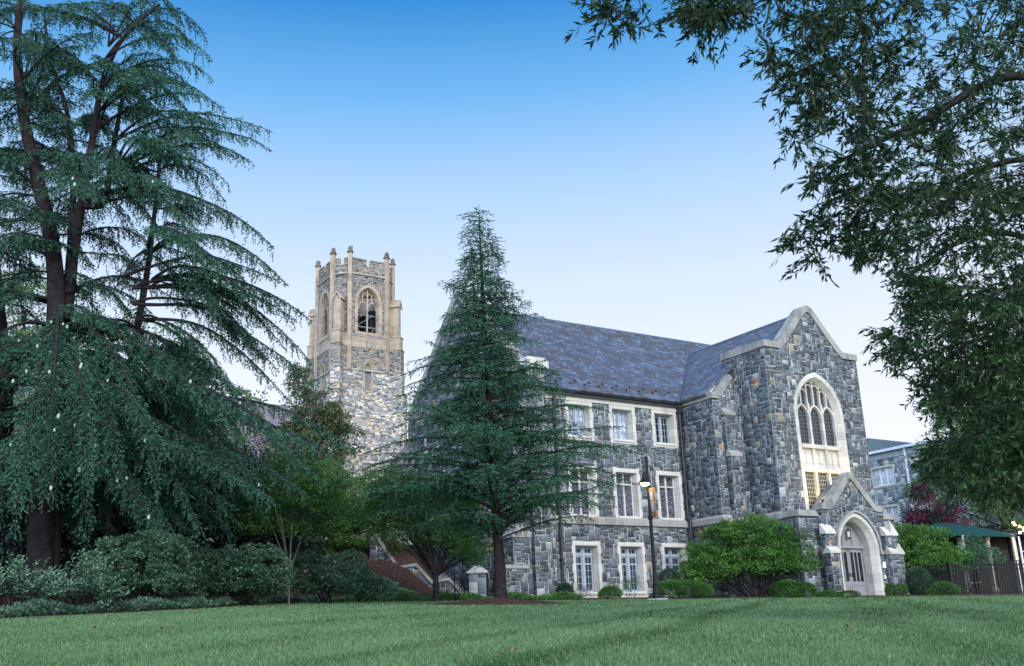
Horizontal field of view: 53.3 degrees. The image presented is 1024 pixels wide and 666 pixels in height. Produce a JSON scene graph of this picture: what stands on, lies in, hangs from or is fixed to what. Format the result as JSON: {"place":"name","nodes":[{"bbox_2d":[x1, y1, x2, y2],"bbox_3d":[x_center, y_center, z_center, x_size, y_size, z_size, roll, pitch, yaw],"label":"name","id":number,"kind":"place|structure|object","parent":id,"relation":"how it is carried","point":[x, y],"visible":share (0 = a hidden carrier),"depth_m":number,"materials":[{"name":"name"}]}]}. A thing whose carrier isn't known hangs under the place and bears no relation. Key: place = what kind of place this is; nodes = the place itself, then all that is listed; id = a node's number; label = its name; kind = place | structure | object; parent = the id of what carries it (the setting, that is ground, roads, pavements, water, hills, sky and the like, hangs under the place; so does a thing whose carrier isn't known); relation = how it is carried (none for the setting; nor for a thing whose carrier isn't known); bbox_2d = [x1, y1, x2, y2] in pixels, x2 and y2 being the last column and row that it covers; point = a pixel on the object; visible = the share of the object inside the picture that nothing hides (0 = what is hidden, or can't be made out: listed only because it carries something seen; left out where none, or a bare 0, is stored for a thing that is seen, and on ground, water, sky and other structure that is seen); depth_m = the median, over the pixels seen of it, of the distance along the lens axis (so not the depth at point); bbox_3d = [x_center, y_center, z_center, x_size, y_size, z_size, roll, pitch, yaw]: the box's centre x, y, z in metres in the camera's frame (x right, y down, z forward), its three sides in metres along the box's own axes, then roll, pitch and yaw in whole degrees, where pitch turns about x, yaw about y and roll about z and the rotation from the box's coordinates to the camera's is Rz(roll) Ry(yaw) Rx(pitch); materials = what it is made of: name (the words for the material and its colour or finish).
{"place":"outdoors","nodes":[
{"label":"outdoors","id":0,"kind":"place"},
{"bbox_2d":[0,550,1023,665],"bbox_3d":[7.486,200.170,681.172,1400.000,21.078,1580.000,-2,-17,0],"label":"lawn","id":1,"kind":"structure","parent":0,"point":[402,589],"depth_m":10.35,"materials":[{"name":"green plant"}]},
{"bbox_2d":[2,264,205,505],"bbox_3d":[-27.517,4.271,61.818,17.967,18.036,7.977,-2,-17,0],"label":"green tree","id":2,"kind":"object","parent":1,"relation":"on","point":[28,332],"visible":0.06,"depth_m":62.19,"materials":[{"name":"green plant"}]},
{"bbox_2d":[13,386,343,538],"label":"church nave","id":3,"kind":"structure","parent":1,"relation":"on","point":[268,418],"depth_m":107.10,"materials":[{"name":"grey stone"}]},
{"bbox_2d":[138,359,269,475],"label":"green tree","id":4,"kind":"object","parent":1,"relation":"on","point":[244,392],"visible":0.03,"depth_m":67.95,"materials":[{"name":"green plant"}]},
{"bbox_2d":[0,540,459,618],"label":"planting bed","id":5,"kind":"object","parent":1,"relation":"on","point":[406,578],"visible":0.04,"depth_m":47.90,"materials":[{"name":"brown soil"}]},
{"bbox_2d":[0,549,74,606],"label":"leafy shrub","id":6,"kind":"object","parent":5,"relation":"on","point":[20,591],"visible":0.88,"depth_m":22.23,"materials":[{"name":"green plant"}]},
{"bbox_2d":[36,548,134,605],"bbox_3d":[-10.028,5.797,23.981,2.217,1.478,1.828,-2,-17,0],"label":"leafy shrub","id":7,"kind":"object","parent":5,"relation":"on","point":[95,586],"visible":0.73,"depth_m":23.79,"materials":[{"name":"green plant"}]},
{"bbox_2d":[0,408,241,597],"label":"dark holly","id":8,"kind":"object","parent":5,"relation":"on","point":[69,548],"visible":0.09,"depth_m":37.45,"materials":[{"name":"green plant"}]},
{"bbox_2d":[74,528,204,600],"bbox_3d":[-11.034,7.029,30.369,3.354,2.392,3.317,-2,-17,0],"label":"clipped mound","id":9,"kind":"object","parent":5,"relation":"on","point":[137,565],"visible":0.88,"depth_m":29.75,"materials":[{"name":"green plant"}]},
{"bbox_2d":[0,594,324,617],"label":"ivy","id":10,"kind":"object","parent":5,"relation":"on","point":[29,606],"visible":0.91,"depth_m":25.12,"materials":[{"name":"green plant"}]},
{"bbox_2d":[0,446,325,598],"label":"dark holly","id":11,"kind":"object","parent":5,"relation":"on","point":[7,542],"visible":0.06,"depth_m":45.50,"materials":[{"name":"green plant"}]},
{"bbox_2d":[0,0,358,597],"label":"cedar tree","id":12,"kind":"object","parent":5,"relation":"on","point":[121,440],"visible":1,"depth_m":33.39,"materials":[{"name":"green plant"}]},
{"bbox_2d":[186,541,297,605],"bbox_3d":[-9.039,8.168,34.185,3.480,2.247,3.333,-2,-17,0],"label":"clipped mound","id":13,"kind":"object","parent":5,"relation":"on","point":[225,569],"visible":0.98,"depth_m":33.47,"materials":[{"name":"green plant"}]},
{"bbox_2d":[173,439,329,576],"bbox_3d":[-10.544,7.419,39.873,6.939,6.759,3.586,-2,-17,0],"label":"dark holly","id":14,"kind":"object","parent":5,"relation":"on","point":[248,539],"visible":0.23,"depth_m":39.51,"materials":[{"name":"green plant"}]},
{"bbox_2d":[252,360,368,538],"bbox_3d":[-11.632,6.866,58.647,6.832,11.250,4.654,-2,-17,0],"label":"magnolia tree","id":15,"kind":"object","parent":5,"relation":"on","point":[327,416],"visible":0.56,"depth_m":58.49,"materials":[{"name":"green plant"}]},
{"bbox_2d":[284,452,372,553],"bbox_3d":[-9.086,8.546,49.766,5.029,5.649,3.023,-2,-17,0],"label":"young green tree","id":16,"kind":"object","parent":5,"relation":"on","point":[341,474],"visible":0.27,"depth_m":49.60,"materials":[{"name":"green plant"}]},
{"bbox_2d":[277,492,387,556],"bbox_3d":[-9.035,9.209,50.055,6.578,4.064,3.164,-2,-17,0],"label":"bank shrub","id":17,"kind":"object","parent":5,"relation":"on","point":[339,544],"visible":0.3,"depth_m":49.53,"materials":[{"name":"green plant"}]},
{"bbox_2d":[339,463,417,537],"bbox_3d":[-7.237,9.431,55.782,5.161,4.803,3.170,-2,-17,0],"label":"wild green tree","id":18,"kind":"object","parent":5,"relation":"on","point":[378,476],"visible":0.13,"depth_m":55.85,"materials":[{"name":"green plant"}]},
{"bbox_2d":[221,443,358,604],"bbox_3d":[-8.121,7.055,37.189,5.229,6.129,2.714,-2,-17,0],"label":"slim multistem tree","id":19,"kind":"object","parent":1,"relation":"on","point":[277,498],"visible":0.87,"depth_m":37.10,"materials":[{"name":"green plant"}]},
{"bbox_2d":[290,548,368,603],"bbox_3d":[-7.121,9.376,39.003,3.287,2.222,3.250,-2,-17,0],"label":"clipped mound","id":20,"kind":"object","parent":1,"relation":"on","point":[319,577],"visible":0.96,"depth_m":38.56,"materials":[{"name":"green plant"}]},
{"bbox_2d":[302,245,407,539],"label":"church tower","id":21,"kind":"structure","parent":1,"relation":"on","point":[355,353],"depth_m":113.30,"materials":[{"name":"stone"}]},
{"bbox_2d":[320,364,325,396],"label":"lancet window","id":22,"kind":"structure","parent":21,"relation":"in","point":[323,369],"depth_m":113.55,"materials":[{"name":"stone"}]},
{"bbox_2d":[318,290,329,343],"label":"belfry window","id":23,"kind":"structure","parent":21,"relation":"in","point":[324,305],"depth_m":116.32,"materials":[{"name":"stone"}]},
{"bbox_2d":[362,359,374,392],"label":"lancet window","id":24,"kind":"structure","parent":21,"relation":"in","point":[368,364],"depth_m":112.30,"materials":[{"name":"stone"}]},
{"bbox_2d":[355,285,381,336],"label":"belfry window","id":25,"kind":"structure","parent":21,"relation":"in","point":[368,288],"depth_m":114.82,"materials":[{"name":"stone"}]},
{"bbox_2d":[333,564,399,602],"bbox_3d":[-6.111,10.440,42.351,3.071,1.751,1.637,-2,-17,0],"label":"flowering shrub","id":26,"kind":"object","parent":1,"relation":"on","point":[371,579],"visible":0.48,"depth_m":42.11,"materials":[{"name":"green plant"}]},
{"bbox_2d":[355,442,411,543],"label":"church wing","id":27,"kind":"structure","parent":1,"relation":"on","point":[404,448],"depth_m":106.40,"materials":[{"name":"grey stone"}]},
{"bbox_2d":[331,591,460,601],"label":"light groundcover","id":28,"kind":"object","parent":1,"relation":"on","point":[405,595],"visible":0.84,"depth_m":44.84,"materials":[{"name":"green plant"}]},
{"bbox_2d":[369,526,468,595],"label":"bank steps","id":29,"kind":"structure","parent":1,"relation":"on","point":[446,584],"depth_m":48.86,"materials":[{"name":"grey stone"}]},
{"bbox_2d":[351,464,493,600],"bbox_3d":[-3.664,8.610,43.538,6.503,6.166,3.327,-2,-17,0],"label":"maple","id":30,"kind":"object","parent":1,"relation":"on","point":[452,548],"visible":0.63,"depth_m":43.15,"materials":[{"name":"green plant"}]},
{"bbox_2d":[454,570,467,600],"bbox_3d":[-2.243,11.168,45.018,0.638,1.450,0.048,-2,-17,0],"label":"scroll railing","id":31,"kind":"object","parent":1,"relation":"on","point":[459,583],"visible":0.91,"depth_m":45.05,"materials":[{"name":"black metal"}]},
{"bbox_2d":[467,566,487,597],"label":"stone pier","id":32,"kind":"structure","parent":1,"relation":"on","point":[477,580],"depth_m":44.82,"materials":[{"name":"stone"}]},
{"bbox_2d":[486,571,494,595],"bbox_3d":[-0.787,11.183,44.997,0.648,1.400,0.048,-2,-17,0],"label":"scroll railing","id":33,"kind":"object","parent":1,"relation":"on","point":[490,583],"visible":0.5,"depth_m":45.03,"materials":[{"name":"black metal"}]},
{"bbox_2d":[330,205,662,597],"bbox_3d":[-0.710,1.865,34.183,11.033,13.863,10.052,-2,-17,0],"label":"conifer tree","id":34,"kind":"object","parent":1,"relation":"on","point":[492,447],"visible":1,"depth_m":33.77,"materials":[{"name":"green plant"}]},
{"bbox_2d":[428,598,567,605],"bbox_3d":[-0.446,8.677,32.693,4.870,0.404,4.560,-2,-17,0],"label":"mulch ring","id":35,"kind":"object","parent":1,"relation":"on","point":[498,601],"visible":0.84,"depth_m":31.67,"materials":[{"name":"brown soil"}]},
{"bbox_2d":[505,565,528,593],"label":"wall","id":36,"kind":"structure","parent":1,"relation":"on","point":[516,578],"depth_m":44.53,"materials":[{"name":"stone"}]},
{"bbox_2d":[555,582,573,599],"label":"round clipped shrub","id":37,"kind":"object","parent":1,"relation":"on","point":[564,586],"visible":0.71,"depth_m":44.09,"materials":[{"name":"green plant"}]},
{"bbox_2d":[573,586,595,599],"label":"sparse shrub","id":38,"kind":"object","parent":1,"relation":"on","point":[586,590],"visible":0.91,"depth_m":44.08,"materials":[{"name":"green plant"}]},
{"bbox_2d":[596,585,623,598],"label":"shrub","id":39,"kind":"object","parent":1,"relation":"on","point":[603,590],"visible":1,"depth_m":44.10,"materials":[{"name":"green plant"}]},
{"bbox_2d":[620,574,641,599],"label":"sparse shrub","id":40,"kind":"object","parent":1,"relation":"on","point":[629,589],"visible":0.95,"depth_m":44.44,"materials":[{"name":"green plant"}]},
{"bbox_2d":[638,456,667,599],"bbox_3d":[5.961,8.355,43.810,0.890,6.234,0.995,-2,-17,0],"label":"lamp post","id":41,"kind":"object","parent":1,"relation":"on","point":[644,481],"visible":0.96,"depth_m":43.86,"materials":[{"name":"metal"}]},
{"bbox_2d":[405,290,908,597],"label":"stone hall","id":42,"kind":"structure","parent":1,"relation":"on","point":[776,429],"depth_m":50.74,"materials":[{"name":"stone"}]},
{"bbox_2d":[564,400,594,440],"bbox_3d":[3.142,4.257,49.360,1.720,1.930,0.540,8,-20,-31],"label":"window","id":43,"kind":"structure","parent":42,"relation":"in","point":[582,417],"depth_m":49.53,"materials":[{"name":"stone"}]},
{"bbox_2d":[567,464,598,517],"bbox_3d":[3.264,7.520,48.378,1.720,2.450,0.540,8,-20,-31],"label":"window","id":44,"kind":"structure","parent":42,"relation":"in","point":[585,485],"depth_m":48.49,"materials":[{"name":"stone"}]},
{"bbox_2d":[571,541,603,597],"bbox_3d":[3.394,10.979,47.336,1.700,2.560,0.540,8,-20,-31],"label":"window","id":45,"kind":"structure","parent":42,"relation":"in","point":[586,566],"depth_m":47.50,"materials":[{"name":"stone"}]},
{"bbox_2d":[608,404,636,444],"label":"window","id":46,"kind":"structure","parent":42,"relation":"in","point":[619,415],"depth_m":50.88,"materials":[{"name":"stone"}]},
{"bbox_2d":[612,467,642,518],"bbox_3d":[5.505,7.850,49.753,1.720,2.450,0.540,8,-20,-31],"label":"window","id":47,"kind":"structure","parent":42,"relation":"in","point":[629,507],"depth_m":49.88,"materials":[{"name":"stone"}]},
{"bbox_2d":[617,542,647,597],"bbox_3d":[5.635,11.309,48.711,1.700,2.560,0.540,8,-20,-31],"label":"window","id":48,"kind":"structure","parent":42,"relation":"in","point":[631,555],"depth_m":48.87,"materials":[{"name":"stone"}]},
{"bbox_2d":[651,409,678,448],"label":"window","id":49,"kind":"structure","parent":42,"relation":"in","point":[664,423],"depth_m":52.27,"materials":[{"name":"stone"}]},
{"bbox_2d":[655,471,684,520],"bbox_3d":[7.789,8.186,51.154,1.720,2.450,0.540,8,-20,-31],"label":"window","id":50,"kind":"structure","parent":42,"relation":"in","point":[669,494],"depth_m":51.29,"materials":[{"name":"stone"}]},
{"bbox_2d":[661,543,690,596],"bbox_3d":[7.918,11.646,50.112,1.700,2.560,0.540,8,-20,-31],"label":"window","id":51,"kind":"structure","parent":42,"relation":"in","point":[670,552],"depth_m":50.39,"materials":[{"name":"stone"}]},
{"bbox_2d":[793,372,850,509],"bbox_3d":[15.547,5.686,51.829,3.600,7.470,0.645,8,-20,-31],"label":"great window","id":52,"kind":"structure","parent":42,"relation":"in","point":[819,420],"depth_m":52.07,"materials":[{"name":"stone"}]},
{"bbox_2d":[846,525,850,539],"bbox_3d":[16.331,9.597,49.611,0.200,0.910,0.173,8,-20,-31],"label":"porch lantern","id":53,"kind":"object","parent":42,"relation":"hanging from","point":[848,534],"visible":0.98,"depth_m":49.51,"materials":[{"name":"white glass"}]},
{"bbox_2d":[658,568,681,597],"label":"box shrub","id":54,"kind":"object","parent":1,"relation":"on","point":[665,574],"visible":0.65,"depth_m":45.75,"materials":[{"name":"green plant"}]},
{"bbox_2d":[658,578,714,598],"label":"shrub","id":55,"kind":"object","parent":1,"relation":"on","point":[683,586],"visible":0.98,"depth_m":44.77,"materials":[{"name":"green plant"}]},
{"bbox_2d":[527,594,1022,599],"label":"border bed","id":56,"kind":"object","parent":1,"relation":"on","point":[817,596],"visible":0.31,"depth_m":47.87,"materials":[{"name":"brown soil"}]},
{"bbox_2d":[460,590,583,600],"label":"light groundcover","id":57,"kind":"object","parent":56,"relation":"on","point":[560,595],"visible":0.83,"depth_m":43.69,"materials":[{"name":"green plant"}]},
{"bbox_2d":[676,513,823,596],"bbox_3d":[11.283,10.612,47.881,7.259,4.382,3.652,-2,-17,0],"label":"spreading shrub","id":58,"kind":"object","parent":56,"relation":"on","point":[763,554],"visible":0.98,"depth_m":47.35,"materials":[{"name":"green plant"}]},
{"bbox_2d":[884,583,909,594],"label":"shrub","id":59,"kind":"object","parent":56,"relation":"on","point":[904,588],"visible":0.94,"depth_m":49.03,"materials":[{"name":"green plant"}]},
{"bbox_2d":[905,566,933,594],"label":"round clipped shrub","id":60,"kind":"object","parent":56,"relation":"on","point":[927,578],"visible":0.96,"depth_m":49.59,"materials":[{"name":"green plant"}]},
{"bbox_2d":[921,580,960,594],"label":"shrub","id":61,"kind":"object","parent":56,"relation":"on","point":[947,584],"visible":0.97,"depth_m":49.40,"materials":[{"name":"green plant"}]},
{"bbox_2d":[563,0,1023,526],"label":"oak tree","id":62,"kind":"object","parent":1,"relation":"on","point":[1001,447],"visible":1,"depth_m":11.90,"materials":[{"name":"green plant"}]},
{"bbox_2d":[769,578,818,597],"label":"shrub","id":63,"kind":"object","parent":1,"relation":"on","point":[797,587],"visible":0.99,"depth_m":45.44,"materials":[{"name":"green plant"}]},
{"bbox_2d":[815,589,861,597],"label":"shrub","id":64,"kind":"object","parent":1,"relation":"on","point":[833,593],"visible":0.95,"depth_m":44.82,"materials":[{"name":"green plant"}]},
{"bbox_2d":[905,563,950,594],"bbox_3d":[19.675,13.016,53.562,0.137,2.096,7.744,8,-19,-30],"label":"picket fence","id":65,"kind":"object","parent":1,"relation":"on","point":[937,570],"visible":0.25,"depth_m":50.97,"materials":[{"name":"black paint"}]},
{"bbox_2d":[894,521,977,585],"bbox_3d":[21.212,11.730,53.101,5.951,4.057,3.431,-2,-17,0],"label":"spreading shrub","id":66,"kind":"object","parent":1,"relation":"on","point":[919,551],"visible":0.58,"depth_m":52.59,"materials":[{"name":"green plant"}]},
{"bbox_2d":[898,463,975,590],"bbox_3d":[24.999,11.444,59.669,4.483,7.993,2.498,-2,-17,0],"label":"crape myrtle","id":67,"kind":"object","parent":1,"relation":"on","point":[924,516],"visible":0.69,"depth_m":59.91,"materials":[{"name":"purple plant"}]},
{"bbox_2d":[867,427,1023,530],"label":"stone annex","id":68,"kind":"object","parent":1,"relation":"on","point":[890,473],"visible":0.06,"depth_m":77.38,"materials":[{"name":"stone"}]},
{"bbox_2d":[871,464,896,489],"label":"window","id":69,"kind":"structure","parent":68,"relation":"in","point":[882,476],"depth_m":78.34,"materials":[{"name":"glass"}]},
{"bbox_2d":[883,504,901,524],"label":"window","id":70,"kind":"structure","parent":68,"relation":"in","point":[893,509],"depth_m":77.16,"materials":[{"name":"glass"}]},
{"bbox_2d":[951,495,980,517],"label":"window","id":71,"kind":"structure","parent":68,"relation":"in","point":[955,495],"depth_m":72.19,"materials":[{"name":"glass"}]},
{"bbox_2d":[890,336,1023,589],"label":"green tree","id":72,"kind":"object","parent":1,"relation":"on","point":[971,509],"visible":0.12,"depth_m":65.15,"materials":[{"name":"green plant"}]},
{"bbox_2d":[902,522,1023,593],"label":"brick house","id":73,"kind":"structure","parent":1,"relation":"on","point":[1001,543],"depth_m":64.23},
{"bbox_2d":[970,559,980,582],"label":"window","id":74,"kind":"structure","parent":73,"relation":"in","point":[971,559],"depth_m":63.92,"materials":[{"name":"glass"}]},
{"bbox_2d":[924,523,1023,592],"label":"garden canopy","id":75,"kind":"object","parent":1,"relation":"on","point":[959,530],"visible":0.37,"depth_m":57.27,"materials":[{"name":"green fabric"}]},
{"bbox_2d":[943,532,1009,593],"bbox_3d":[24.223,12.275,54.058,4.099,3.434,2.444,-2,-17,0],"label":"feathery shrub","id":76,"kind":"object","parent":1,"relation":"on","point":[985,557],"visible":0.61,"depth_m":53.89,"materials":[{"name":"green plant"}]},
{"bbox_2d":[933,560,1023,593],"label":"picket fence","id":77,"kind":"object","parent":1,"relation":"on","point":[991,578],"visible":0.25,"depth_m":58.31,"materials":[{"name":"black paint"}]},
{"bbox_2d":[948,561,1023,593],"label":"picket fence","id":78,"kind":"object","parent":1,"relation":"on","point":[987,564],"visible":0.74,"depth_m":50.50,"materials":[{"name":"black paint"}]},
{"bbox_2d":[0,0,1023,448],"label":"sky","id":79,"kind":"structure","parent":0,"point":[632,187],"materials":[{"name":"blue"}]}
]}

